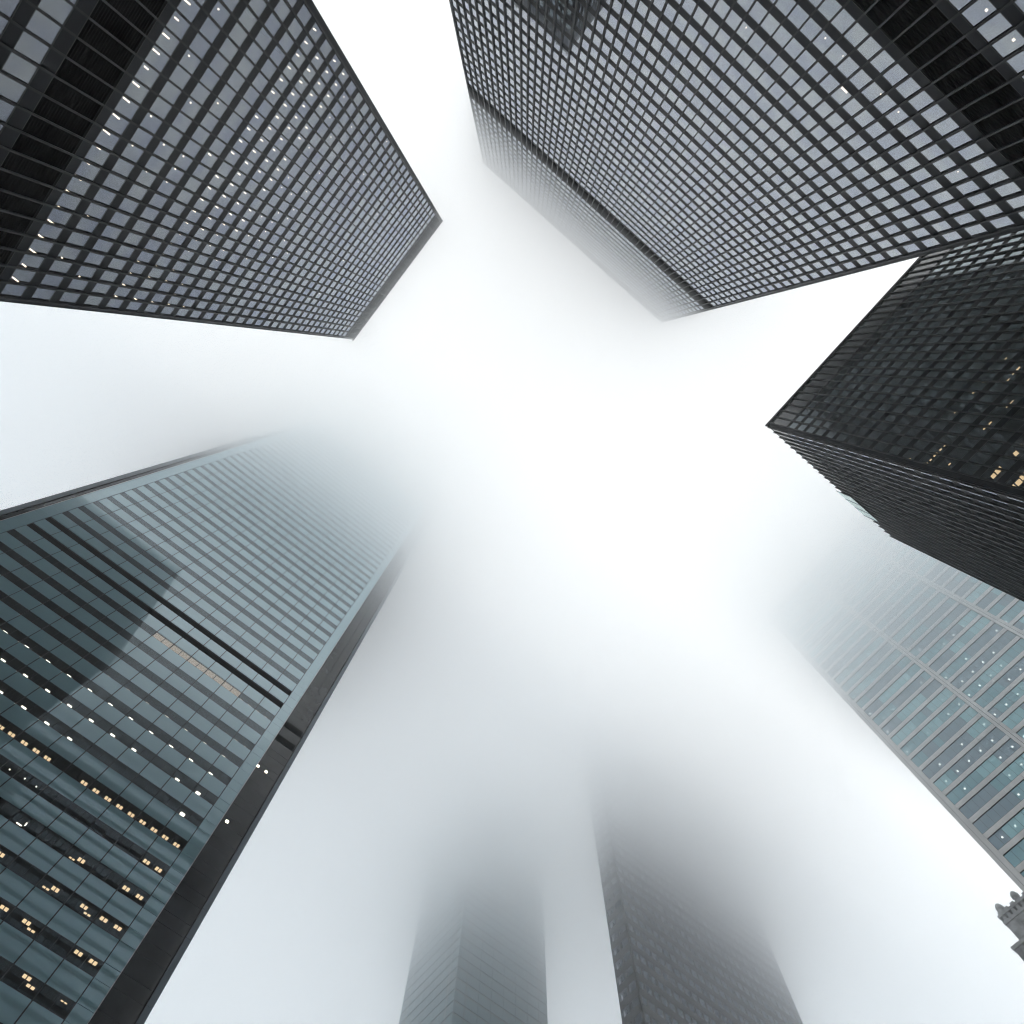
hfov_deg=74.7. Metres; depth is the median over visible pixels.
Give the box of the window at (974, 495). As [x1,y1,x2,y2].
[968,492,986,500]
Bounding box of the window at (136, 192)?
[126,184,147,201]
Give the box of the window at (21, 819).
[9,810,46,837]
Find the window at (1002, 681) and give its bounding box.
[997,677,1010,687]
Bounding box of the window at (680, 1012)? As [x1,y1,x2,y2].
[677,1008,683,1017]
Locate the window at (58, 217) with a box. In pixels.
[46,208,72,226]
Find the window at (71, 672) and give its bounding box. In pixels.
[63,666,90,685]
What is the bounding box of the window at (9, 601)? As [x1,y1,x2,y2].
[0,596,28,614]
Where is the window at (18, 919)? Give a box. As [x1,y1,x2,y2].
[4,907,45,939]
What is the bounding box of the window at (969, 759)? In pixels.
[962,753,975,765]
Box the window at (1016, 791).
[1011,786,1023,800]
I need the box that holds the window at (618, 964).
[615,958,622,969]
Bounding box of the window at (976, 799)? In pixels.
[971,794,985,807]
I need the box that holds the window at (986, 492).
[980,489,1000,498]
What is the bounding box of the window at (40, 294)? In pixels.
[31,288,54,301]
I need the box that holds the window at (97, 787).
[88,780,118,803]
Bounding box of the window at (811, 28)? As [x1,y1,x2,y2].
[800,18,821,41]
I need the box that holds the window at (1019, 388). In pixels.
[1011,384,1023,392]
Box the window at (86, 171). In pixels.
[74,161,100,181]
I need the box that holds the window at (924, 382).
[916,379,932,385]
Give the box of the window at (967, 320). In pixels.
[959,317,975,324]
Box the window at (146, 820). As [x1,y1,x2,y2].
[135,811,164,834]
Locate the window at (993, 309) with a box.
[985,306,1002,313]
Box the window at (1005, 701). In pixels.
[999,697,1013,707]
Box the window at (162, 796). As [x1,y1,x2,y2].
[154,789,181,811]
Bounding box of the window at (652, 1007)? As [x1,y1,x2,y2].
[649,1001,655,1012]
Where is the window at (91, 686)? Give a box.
[84,681,110,700]
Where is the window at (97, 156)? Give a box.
[84,145,109,166]
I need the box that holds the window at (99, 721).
[85,711,113,731]
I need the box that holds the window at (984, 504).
[978,501,996,509]
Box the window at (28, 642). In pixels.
[20,637,48,656]
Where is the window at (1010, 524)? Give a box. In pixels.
[998,519,1015,527]
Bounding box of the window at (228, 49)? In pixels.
[219,37,238,61]
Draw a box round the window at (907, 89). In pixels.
[895,77,921,99]
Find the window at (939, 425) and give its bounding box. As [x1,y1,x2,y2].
[931,420,949,429]
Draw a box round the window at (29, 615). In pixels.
[22,610,49,628]
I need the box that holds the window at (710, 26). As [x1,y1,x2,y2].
[703,17,718,37]
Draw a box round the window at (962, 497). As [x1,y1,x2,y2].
[957,494,973,502]
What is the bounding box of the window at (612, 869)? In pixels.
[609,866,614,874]
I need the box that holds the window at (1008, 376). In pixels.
[999,372,1020,380]
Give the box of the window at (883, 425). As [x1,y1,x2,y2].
[875,422,890,429]
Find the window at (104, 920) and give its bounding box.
[92,910,128,939]
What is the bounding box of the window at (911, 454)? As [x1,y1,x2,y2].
[902,449,920,458]
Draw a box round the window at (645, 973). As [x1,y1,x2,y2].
[643,970,648,979]
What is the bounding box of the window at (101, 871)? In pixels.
[90,862,124,889]
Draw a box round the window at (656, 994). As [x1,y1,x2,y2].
[653,990,659,1000]
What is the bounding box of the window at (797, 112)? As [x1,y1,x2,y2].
[789,104,806,120]
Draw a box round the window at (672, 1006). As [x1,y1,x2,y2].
[669,1002,675,1012]
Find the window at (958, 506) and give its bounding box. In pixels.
[955,504,970,511]
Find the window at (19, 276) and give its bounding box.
[9,269,35,283]
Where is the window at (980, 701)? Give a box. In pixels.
[975,697,988,707]
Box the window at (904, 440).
[895,436,912,445]
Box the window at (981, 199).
[967,193,992,207]
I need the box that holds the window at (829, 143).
[820,136,838,150]
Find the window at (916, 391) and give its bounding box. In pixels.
[909,387,924,394]
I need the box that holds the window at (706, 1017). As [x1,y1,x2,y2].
[703,1013,709,1023]
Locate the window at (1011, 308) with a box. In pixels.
[1004,304,1023,311]
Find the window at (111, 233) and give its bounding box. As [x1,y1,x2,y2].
[100,225,121,240]
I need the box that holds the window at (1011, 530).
[1006,527,1023,535]
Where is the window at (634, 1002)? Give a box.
[631,996,638,1009]
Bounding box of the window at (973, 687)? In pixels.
[968,683,980,692]
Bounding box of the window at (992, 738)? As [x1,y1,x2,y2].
[985,732,999,744]
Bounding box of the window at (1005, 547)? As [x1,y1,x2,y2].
[999,544,1015,552]
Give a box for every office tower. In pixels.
[0,0,442,340]
[0,422,426,1023]
[399,773,547,1023]
[449,0,1023,322]
[580,725,802,1023]
[765,230,1023,601]
[766,516,1023,891]
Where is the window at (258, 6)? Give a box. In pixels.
[249,0,267,17]
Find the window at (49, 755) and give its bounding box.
[39,747,71,771]
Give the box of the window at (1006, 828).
[1001,823,1017,838]
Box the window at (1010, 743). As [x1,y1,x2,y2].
[1005,739,1020,750]
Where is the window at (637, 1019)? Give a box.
[634,1013,641,1023]
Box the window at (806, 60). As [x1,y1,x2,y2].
[795,50,816,71]
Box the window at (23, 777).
[12,769,46,793]
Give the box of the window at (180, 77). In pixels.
[169,65,190,89]
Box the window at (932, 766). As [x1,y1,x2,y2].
[927,762,939,773]
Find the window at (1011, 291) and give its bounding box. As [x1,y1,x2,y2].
[1002,287,1021,295]
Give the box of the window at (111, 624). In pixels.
[100,617,123,632]
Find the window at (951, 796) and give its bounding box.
[946,791,959,804]
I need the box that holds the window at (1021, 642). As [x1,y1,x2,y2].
[1017,638,1023,646]
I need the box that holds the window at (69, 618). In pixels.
[63,614,87,631]
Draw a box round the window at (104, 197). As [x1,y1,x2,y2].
[93,188,116,206]
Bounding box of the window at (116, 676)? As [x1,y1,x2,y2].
[103,667,129,685]
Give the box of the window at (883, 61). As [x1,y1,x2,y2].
[870,50,895,73]
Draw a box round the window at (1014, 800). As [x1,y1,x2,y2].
[1005,791,1020,805]
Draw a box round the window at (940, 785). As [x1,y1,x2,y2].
[934,779,946,791]
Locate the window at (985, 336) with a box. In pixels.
[977,333,995,340]
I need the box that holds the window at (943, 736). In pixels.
[938,731,949,742]
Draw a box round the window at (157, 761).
[150,755,176,775]
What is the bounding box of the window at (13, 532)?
[6,529,31,544]
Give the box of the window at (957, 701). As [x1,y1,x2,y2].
[952,697,964,707]
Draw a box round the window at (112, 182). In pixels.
[102,173,125,192]
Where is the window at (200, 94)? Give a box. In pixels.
[190,82,210,104]
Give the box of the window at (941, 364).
[934,361,950,367]
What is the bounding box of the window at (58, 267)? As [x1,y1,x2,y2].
[48,260,72,274]
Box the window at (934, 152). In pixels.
[920,144,945,161]
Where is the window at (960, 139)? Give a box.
[945,130,972,149]
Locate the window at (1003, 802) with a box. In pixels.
[998,797,1014,811]
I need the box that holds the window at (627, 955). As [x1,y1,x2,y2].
[623,951,630,962]
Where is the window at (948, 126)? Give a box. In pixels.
[933,117,960,136]
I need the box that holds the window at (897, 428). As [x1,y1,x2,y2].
[889,424,905,432]
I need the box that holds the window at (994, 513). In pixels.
[988,510,1005,518]
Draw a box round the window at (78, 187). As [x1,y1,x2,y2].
[64,177,90,196]
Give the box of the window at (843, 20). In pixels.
[830,9,855,34]
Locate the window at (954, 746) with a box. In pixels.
[949,742,962,753]
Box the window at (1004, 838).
[995,828,1010,844]
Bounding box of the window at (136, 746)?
[129,741,155,761]
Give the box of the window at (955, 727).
[949,721,960,732]
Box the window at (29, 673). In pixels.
[18,666,48,686]
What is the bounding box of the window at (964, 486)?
[959,483,976,491]
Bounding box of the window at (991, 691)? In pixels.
[986,687,999,697]
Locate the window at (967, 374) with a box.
[958,371,977,378]
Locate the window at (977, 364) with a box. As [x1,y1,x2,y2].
[968,361,986,368]
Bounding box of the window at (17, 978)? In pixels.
[0,964,44,999]
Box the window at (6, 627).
[0,622,27,641]
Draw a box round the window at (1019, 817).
[1014,812,1023,825]
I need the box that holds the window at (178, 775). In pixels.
[172,770,197,790]
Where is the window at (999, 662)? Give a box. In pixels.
[995,658,1008,667]
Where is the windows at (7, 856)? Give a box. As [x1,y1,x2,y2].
[0,428,417,1023]
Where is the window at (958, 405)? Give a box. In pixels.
[949,401,968,409]
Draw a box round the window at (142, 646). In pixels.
[137,643,159,658]
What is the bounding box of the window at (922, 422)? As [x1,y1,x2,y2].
[914,418,931,426]
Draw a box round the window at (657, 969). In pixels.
[655,966,661,976]
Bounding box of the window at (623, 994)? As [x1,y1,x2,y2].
[619,988,626,1001]
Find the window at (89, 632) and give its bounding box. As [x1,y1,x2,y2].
[82,628,107,644]
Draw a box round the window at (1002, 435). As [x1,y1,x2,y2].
[990,430,1014,440]
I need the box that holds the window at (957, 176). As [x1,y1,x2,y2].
[944,169,969,184]
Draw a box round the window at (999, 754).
[993,749,1007,761]
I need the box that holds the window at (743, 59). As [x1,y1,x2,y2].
[736,50,752,68]
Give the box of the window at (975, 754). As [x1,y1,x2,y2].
[968,748,981,760]
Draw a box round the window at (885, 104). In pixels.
[873,95,897,114]
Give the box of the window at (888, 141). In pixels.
[876,133,898,150]
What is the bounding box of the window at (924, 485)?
[921,483,934,489]
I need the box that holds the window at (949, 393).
[940,390,958,398]
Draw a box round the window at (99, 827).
[89,819,121,844]
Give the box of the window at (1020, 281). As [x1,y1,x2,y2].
[1012,279,1023,285]
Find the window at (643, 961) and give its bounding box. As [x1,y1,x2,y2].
[640,955,645,964]
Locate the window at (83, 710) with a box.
[63,696,91,716]
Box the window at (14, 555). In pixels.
[5,550,30,565]
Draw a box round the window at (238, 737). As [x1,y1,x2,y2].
[233,732,254,750]
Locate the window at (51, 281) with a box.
[39,274,63,287]
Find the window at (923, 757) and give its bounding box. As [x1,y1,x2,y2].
[917,750,928,761]
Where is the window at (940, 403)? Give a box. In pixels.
[931,399,949,407]
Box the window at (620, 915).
[617,911,622,920]
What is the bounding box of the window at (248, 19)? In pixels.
[239,6,257,32]
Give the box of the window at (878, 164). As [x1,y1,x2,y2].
[868,157,888,171]
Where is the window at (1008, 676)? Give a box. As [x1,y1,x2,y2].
[1002,672,1016,682]
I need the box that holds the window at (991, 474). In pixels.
[981,468,1005,480]
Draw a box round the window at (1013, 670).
[1008,667,1022,676]
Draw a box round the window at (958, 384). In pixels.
[950,380,968,388]
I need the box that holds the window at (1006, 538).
[1003,536,1019,544]
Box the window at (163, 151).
[153,142,174,160]
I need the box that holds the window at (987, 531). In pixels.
[981,528,996,535]
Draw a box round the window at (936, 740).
[932,736,944,747]
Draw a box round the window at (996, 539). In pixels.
[991,537,1005,543]
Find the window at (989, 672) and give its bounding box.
[984,668,996,677]
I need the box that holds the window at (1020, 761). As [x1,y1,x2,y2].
[1014,756,1023,768]
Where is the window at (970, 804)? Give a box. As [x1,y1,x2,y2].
[965,799,979,812]
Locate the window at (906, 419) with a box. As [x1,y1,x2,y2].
[898,415,913,423]
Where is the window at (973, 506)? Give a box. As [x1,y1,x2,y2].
[965,502,982,510]
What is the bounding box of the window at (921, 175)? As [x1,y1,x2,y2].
[910,168,932,183]
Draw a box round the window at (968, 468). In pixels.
[958,462,980,474]
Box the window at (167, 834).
[159,827,187,850]
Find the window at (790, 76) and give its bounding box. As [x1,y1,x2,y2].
[781,67,799,86]
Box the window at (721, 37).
[714,28,729,47]
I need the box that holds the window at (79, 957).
[64,944,103,977]
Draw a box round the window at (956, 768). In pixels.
[951,764,963,775]
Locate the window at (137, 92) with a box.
[124,79,149,104]
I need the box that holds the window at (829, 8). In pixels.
[817,0,841,21]
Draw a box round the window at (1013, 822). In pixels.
[1007,817,1023,832]
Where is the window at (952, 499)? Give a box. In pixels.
[946,496,961,503]
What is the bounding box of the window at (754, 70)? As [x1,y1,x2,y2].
[746,61,763,79]
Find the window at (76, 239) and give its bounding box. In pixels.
[66,232,89,247]
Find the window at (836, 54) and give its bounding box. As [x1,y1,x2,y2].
[825,43,846,66]
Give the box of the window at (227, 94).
[218,84,235,105]
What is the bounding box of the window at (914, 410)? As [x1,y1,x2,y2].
[906,407,922,414]
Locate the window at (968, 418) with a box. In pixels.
[959,413,978,422]
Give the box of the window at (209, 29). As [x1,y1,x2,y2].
[199,16,220,43]
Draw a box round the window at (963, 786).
[958,781,971,793]
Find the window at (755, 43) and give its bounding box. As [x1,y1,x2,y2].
[747,33,764,53]
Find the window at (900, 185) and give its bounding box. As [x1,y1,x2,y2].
[889,178,910,192]
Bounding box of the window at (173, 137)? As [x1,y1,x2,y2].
[162,127,183,147]
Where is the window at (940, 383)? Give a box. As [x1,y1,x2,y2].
[932,380,949,387]
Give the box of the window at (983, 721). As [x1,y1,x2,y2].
[977,716,990,727]
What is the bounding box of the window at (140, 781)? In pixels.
[132,774,159,796]
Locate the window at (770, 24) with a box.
[760,13,779,35]
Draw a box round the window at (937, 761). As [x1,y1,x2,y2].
[933,757,945,768]
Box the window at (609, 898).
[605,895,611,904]
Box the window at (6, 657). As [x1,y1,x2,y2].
[0,650,26,670]
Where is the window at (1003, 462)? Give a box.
[992,456,1016,469]
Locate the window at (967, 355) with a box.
[959,352,976,358]
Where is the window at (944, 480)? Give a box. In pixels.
[938,477,955,485]
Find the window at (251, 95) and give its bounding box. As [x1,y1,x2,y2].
[243,86,259,105]
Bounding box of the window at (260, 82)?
[252,72,268,92]
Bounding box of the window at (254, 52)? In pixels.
[246,41,263,64]
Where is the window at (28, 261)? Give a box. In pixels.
[18,254,44,269]
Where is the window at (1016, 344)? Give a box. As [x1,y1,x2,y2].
[1008,341,1023,348]
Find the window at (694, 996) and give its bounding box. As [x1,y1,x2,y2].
[692,993,698,1002]
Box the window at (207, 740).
[202,735,224,753]
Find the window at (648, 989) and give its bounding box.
[646,985,651,995]
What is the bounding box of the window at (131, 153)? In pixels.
[121,143,143,163]
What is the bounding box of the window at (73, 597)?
[63,590,86,606]
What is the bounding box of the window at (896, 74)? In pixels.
[882,64,908,86]
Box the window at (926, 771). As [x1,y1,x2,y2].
[922,767,934,778]
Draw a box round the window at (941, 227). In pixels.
[931,221,952,232]
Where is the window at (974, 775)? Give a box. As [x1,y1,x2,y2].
[969,771,983,783]
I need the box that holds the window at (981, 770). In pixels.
[975,765,989,777]
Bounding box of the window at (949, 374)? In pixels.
[941,370,958,377]
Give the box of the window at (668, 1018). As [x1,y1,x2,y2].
[665,1013,671,1023]
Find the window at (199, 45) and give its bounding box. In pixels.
[189,33,210,59]
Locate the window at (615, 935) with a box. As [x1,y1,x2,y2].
[611,931,617,942]
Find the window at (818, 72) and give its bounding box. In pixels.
[807,62,828,82]
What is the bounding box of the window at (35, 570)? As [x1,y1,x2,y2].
[24,563,49,579]
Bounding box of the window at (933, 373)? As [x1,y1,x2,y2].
[925,370,941,376]
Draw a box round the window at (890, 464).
[888,463,901,469]
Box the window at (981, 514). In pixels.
[975,511,992,519]
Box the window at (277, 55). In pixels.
[270,44,285,66]
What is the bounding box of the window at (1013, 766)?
[1008,762,1023,774]
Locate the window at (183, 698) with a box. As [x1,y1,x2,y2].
[178,694,200,711]
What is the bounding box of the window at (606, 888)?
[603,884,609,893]
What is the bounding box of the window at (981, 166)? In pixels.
[969,156,997,174]
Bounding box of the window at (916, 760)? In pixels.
[911,755,922,766]
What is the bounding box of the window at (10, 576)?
[2,572,29,588]
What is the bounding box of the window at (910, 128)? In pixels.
[897,120,921,138]
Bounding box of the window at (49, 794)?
[38,786,71,810]
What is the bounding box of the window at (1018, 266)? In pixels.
[1010,263,1023,270]
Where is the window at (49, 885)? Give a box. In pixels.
[35,874,73,903]
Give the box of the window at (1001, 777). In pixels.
[995,772,1010,785]
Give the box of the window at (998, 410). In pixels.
[989,405,1011,415]
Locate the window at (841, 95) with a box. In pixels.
[830,86,852,105]
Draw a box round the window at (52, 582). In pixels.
[43,577,68,593]
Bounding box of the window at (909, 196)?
[900,189,921,202]
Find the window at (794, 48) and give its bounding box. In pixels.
[784,38,804,59]
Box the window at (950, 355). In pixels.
[942,352,958,358]
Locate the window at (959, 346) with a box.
[951,343,967,349]
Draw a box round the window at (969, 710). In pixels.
[965,706,977,717]
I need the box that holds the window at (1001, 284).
[993,281,1009,288]
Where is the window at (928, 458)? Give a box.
[920,453,938,463]
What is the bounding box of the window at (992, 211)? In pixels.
[978,204,1004,218]
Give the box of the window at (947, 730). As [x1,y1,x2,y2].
[943,726,955,737]
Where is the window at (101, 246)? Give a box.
[92,239,113,253]
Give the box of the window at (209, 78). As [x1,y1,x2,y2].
[200,68,219,90]
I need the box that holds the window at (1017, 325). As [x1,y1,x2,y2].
[1006,322,1023,329]
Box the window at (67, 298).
[58,292,80,304]
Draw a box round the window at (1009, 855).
[1004,851,1020,866]
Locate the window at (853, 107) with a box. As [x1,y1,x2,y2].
[842,98,863,116]
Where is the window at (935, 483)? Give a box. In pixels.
[929,480,944,487]
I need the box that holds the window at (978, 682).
[973,678,986,687]
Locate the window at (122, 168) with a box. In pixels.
[111,158,134,177]
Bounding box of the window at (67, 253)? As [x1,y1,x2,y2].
[57,246,81,261]
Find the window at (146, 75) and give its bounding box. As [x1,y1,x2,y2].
[135,62,159,88]
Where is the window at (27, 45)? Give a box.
[13,31,49,65]
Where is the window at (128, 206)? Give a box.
[117,198,138,214]
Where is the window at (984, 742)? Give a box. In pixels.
[979,738,992,749]
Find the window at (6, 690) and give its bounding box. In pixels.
[0,681,24,703]
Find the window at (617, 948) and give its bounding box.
[613,944,619,955]
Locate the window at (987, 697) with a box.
[980,692,993,702]
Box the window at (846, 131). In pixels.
[836,124,855,140]
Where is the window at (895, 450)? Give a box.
[887,445,903,454]
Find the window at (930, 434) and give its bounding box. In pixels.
[921,430,939,439]
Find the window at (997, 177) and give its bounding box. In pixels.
[982,169,1010,186]
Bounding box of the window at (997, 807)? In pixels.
[992,803,1007,816]
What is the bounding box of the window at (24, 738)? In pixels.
[14,731,47,754]
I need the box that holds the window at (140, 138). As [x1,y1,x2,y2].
[130,128,152,149]
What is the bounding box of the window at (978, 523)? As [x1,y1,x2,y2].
[973,520,987,527]
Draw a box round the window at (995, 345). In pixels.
[986,342,1005,349]
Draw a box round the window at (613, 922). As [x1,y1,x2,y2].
[609,918,615,929]
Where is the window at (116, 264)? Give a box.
[107,258,126,271]
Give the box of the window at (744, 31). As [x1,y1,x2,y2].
[736,21,753,42]
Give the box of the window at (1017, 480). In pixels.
[1005,474,1023,487]
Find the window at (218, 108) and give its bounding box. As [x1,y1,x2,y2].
[209,98,227,118]
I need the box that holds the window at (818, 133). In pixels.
[810,125,828,141]
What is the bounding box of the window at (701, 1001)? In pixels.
[699,998,705,1007]
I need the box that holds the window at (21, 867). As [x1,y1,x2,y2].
[7,856,45,885]
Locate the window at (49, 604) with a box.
[43,600,68,616]
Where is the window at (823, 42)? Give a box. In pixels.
[812,31,834,53]
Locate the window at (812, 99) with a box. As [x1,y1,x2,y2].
[803,90,822,108]
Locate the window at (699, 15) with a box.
[692,6,707,26]
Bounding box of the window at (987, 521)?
[984,519,1001,527]
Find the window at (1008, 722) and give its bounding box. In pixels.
[1002,717,1016,728]
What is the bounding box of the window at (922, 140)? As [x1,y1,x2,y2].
[909,132,933,150]
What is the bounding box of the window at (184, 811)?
[176,804,203,826]
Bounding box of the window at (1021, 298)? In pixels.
[1013,295,1023,302]
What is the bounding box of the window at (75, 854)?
[64,845,99,872]
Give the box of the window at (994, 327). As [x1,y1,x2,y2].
[986,323,1004,330]
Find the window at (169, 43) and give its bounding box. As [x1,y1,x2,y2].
[156,28,179,55]
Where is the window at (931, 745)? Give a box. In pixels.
[927,741,938,751]
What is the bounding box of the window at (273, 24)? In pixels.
[264,12,281,35]
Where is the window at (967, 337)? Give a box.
[959,334,975,340]
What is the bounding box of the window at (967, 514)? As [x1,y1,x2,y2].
[964,512,980,520]
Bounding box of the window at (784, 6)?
[774,0,795,16]
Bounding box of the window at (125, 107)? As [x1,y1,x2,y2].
[114,96,139,120]
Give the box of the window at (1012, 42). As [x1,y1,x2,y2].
[991,29,1023,59]
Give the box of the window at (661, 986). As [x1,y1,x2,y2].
[658,981,664,990]
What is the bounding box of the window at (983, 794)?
[977,789,992,802]
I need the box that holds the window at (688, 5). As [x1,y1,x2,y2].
[681,0,695,15]
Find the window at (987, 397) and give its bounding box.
[979,393,999,401]
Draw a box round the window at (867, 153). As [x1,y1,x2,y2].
[858,146,877,161]
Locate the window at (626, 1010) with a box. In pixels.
[622,1004,629,1017]
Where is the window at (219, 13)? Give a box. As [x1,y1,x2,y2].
[210,0,230,27]
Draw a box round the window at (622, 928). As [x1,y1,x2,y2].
[619,923,625,934]
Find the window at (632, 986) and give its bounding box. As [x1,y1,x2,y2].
[628,980,635,992]
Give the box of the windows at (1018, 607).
[774,519,1023,876]
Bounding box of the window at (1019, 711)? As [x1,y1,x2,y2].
[1014,707,1023,718]
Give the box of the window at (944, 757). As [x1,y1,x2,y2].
[938,752,950,763]
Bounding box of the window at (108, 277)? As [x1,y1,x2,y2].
[99,271,118,283]
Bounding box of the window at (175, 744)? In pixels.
[167,738,191,757]
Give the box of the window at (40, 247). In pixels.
[27,239,53,255]
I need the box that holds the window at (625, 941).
[621,937,627,947]
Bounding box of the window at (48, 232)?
[36,224,62,240]
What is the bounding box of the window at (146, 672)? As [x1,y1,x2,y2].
[140,668,163,685]
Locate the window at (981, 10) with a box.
[961,0,997,27]
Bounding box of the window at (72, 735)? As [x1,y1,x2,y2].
[63,728,93,750]
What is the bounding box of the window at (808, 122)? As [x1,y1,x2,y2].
[799,115,817,131]
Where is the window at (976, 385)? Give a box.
[969,381,988,389]
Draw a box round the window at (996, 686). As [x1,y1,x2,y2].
[991,682,1004,692]
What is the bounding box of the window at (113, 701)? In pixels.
[105,695,131,714]
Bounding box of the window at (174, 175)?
[165,167,184,184]
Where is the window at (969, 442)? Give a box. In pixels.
[959,437,979,447]
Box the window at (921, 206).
[910,200,931,212]
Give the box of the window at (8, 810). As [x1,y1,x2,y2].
[0,797,19,819]
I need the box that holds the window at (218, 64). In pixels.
[209,53,228,76]
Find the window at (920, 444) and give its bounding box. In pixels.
[912,439,929,449]
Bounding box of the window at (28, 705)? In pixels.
[16,697,48,718]
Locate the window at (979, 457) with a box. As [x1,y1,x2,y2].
[968,451,991,463]
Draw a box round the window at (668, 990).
[666,987,671,995]
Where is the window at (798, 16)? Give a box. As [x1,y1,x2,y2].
[787,5,808,28]
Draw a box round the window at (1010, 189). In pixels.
[994,182,1022,198]
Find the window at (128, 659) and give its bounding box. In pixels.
[121,654,144,671]
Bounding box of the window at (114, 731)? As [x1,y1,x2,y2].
[107,726,134,746]
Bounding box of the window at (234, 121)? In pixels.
[226,112,242,130]
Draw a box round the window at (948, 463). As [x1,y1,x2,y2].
[938,457,958,468]
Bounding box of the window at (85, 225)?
[74,217,98,234]
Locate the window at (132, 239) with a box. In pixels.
[123,233,142,246]
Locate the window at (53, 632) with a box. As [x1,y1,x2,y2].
[42,625,69,642]
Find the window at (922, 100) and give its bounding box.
[908,91,934,112]
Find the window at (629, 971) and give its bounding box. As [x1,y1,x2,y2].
[626,965,632,976]
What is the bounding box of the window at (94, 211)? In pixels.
[84,203,107,220]
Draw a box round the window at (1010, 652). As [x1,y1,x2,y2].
[1006,648,1019,657]
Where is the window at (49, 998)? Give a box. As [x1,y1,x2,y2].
[33,984,75,1019]
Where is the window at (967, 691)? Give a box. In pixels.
[963,688,975,697]
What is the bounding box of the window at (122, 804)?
[111,795,141,819]
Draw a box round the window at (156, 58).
[145,45,169,71]
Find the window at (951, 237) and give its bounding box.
[941,231,963,243]
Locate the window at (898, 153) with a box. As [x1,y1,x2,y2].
[887,145,910,161]
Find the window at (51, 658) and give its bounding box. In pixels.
[42,652,69,671]
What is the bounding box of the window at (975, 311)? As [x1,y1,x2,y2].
[967,308,984,315]
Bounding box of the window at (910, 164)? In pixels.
[899,156,921,172]
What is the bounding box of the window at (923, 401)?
[915,398,931,405]
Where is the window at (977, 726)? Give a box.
[972,722,985,732]
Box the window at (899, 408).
[892,405,906,412]
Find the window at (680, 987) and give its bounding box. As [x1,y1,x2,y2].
[677,982,683,991]
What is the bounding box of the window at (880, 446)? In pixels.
[873,442,887,450]
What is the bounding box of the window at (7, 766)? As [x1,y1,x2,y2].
[0,754,21,776]
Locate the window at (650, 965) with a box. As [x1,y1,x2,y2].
[647,960,653,970]
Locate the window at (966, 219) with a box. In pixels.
[953,213,976,226]
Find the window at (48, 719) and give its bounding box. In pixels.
[40,713,70,734]
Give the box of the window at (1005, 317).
[995,313,1014,321]
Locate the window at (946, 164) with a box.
[932,157,957,173]
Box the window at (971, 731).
[966,726,979,738]
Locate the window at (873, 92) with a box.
[861,82,884,102]
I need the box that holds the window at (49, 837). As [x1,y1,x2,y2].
[37,827,72,854]
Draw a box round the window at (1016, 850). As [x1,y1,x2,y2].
[1010,845,1023,861]
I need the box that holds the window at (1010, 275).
[1002,271,1019,279]
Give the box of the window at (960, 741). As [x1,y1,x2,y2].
[955,737,967,748]
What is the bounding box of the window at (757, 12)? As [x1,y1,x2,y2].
[748,1,767,24]
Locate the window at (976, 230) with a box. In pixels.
[964,224,987,236]
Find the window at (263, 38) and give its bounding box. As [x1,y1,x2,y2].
[255,26,272,49]
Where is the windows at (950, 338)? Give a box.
[789,230,1023,472]
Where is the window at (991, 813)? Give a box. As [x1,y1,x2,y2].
[985,808,1001,822]
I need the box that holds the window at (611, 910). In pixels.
[607,906,613,916]
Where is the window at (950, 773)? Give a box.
[945,768,958,780]
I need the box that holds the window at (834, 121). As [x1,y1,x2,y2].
[825,113,844,129]
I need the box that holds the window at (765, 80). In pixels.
[757,72,774,89]
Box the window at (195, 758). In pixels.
[188,752,211,771]
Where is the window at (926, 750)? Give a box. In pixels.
[922,746,933,756]
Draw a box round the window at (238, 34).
[229,22,247,46]
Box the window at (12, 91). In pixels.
[0,73,26,104]
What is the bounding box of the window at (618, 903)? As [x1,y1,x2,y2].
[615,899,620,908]
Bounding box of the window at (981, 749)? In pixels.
[973,743,987,754]
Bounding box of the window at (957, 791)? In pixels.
[952,786,965,799]
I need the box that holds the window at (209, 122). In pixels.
[200,112,218,132]
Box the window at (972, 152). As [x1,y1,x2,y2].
[957,143,985,161]
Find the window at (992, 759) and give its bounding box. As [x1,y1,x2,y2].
[987,755,1002,767]
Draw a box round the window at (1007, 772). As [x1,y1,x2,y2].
[1002,767,1017,780]
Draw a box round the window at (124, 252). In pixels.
[115,245,134,259]
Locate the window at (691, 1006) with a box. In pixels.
[688,1002,694,1012]
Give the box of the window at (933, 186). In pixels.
[921,180,943,194]
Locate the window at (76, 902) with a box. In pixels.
[64,892,101,922]
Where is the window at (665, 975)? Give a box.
[662,971,668,981]
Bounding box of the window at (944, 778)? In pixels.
[939,773,952,785]
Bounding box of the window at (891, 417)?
[884,413,898,421]
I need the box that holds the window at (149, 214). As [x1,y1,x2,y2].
[140,207,158,222]
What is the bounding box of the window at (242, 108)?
[234,99,251,117]
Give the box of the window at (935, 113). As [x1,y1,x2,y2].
[920,104,947,124]
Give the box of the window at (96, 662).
[83,653,109,671]
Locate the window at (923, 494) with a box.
[920,492,934,499]
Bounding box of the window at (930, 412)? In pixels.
[923,409,939,417]
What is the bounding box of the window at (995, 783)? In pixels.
[990,778,1004,791]
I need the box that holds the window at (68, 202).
[55,193,81,211]
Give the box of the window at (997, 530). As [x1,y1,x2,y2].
[994,528,1009,535]
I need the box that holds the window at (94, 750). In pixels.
[86,744,115,766]
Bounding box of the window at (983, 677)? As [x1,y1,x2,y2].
[978,673,991,682]
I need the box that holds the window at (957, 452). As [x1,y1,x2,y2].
[948,447,969,458]
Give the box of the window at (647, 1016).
[645,1013,650,1023]
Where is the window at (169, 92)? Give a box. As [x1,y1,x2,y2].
[159,81,181,104]
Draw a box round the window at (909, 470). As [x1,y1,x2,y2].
[903,467,916,473]
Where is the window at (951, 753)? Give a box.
[944,747,956,758]
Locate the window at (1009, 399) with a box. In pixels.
[1000,394,1022,404]

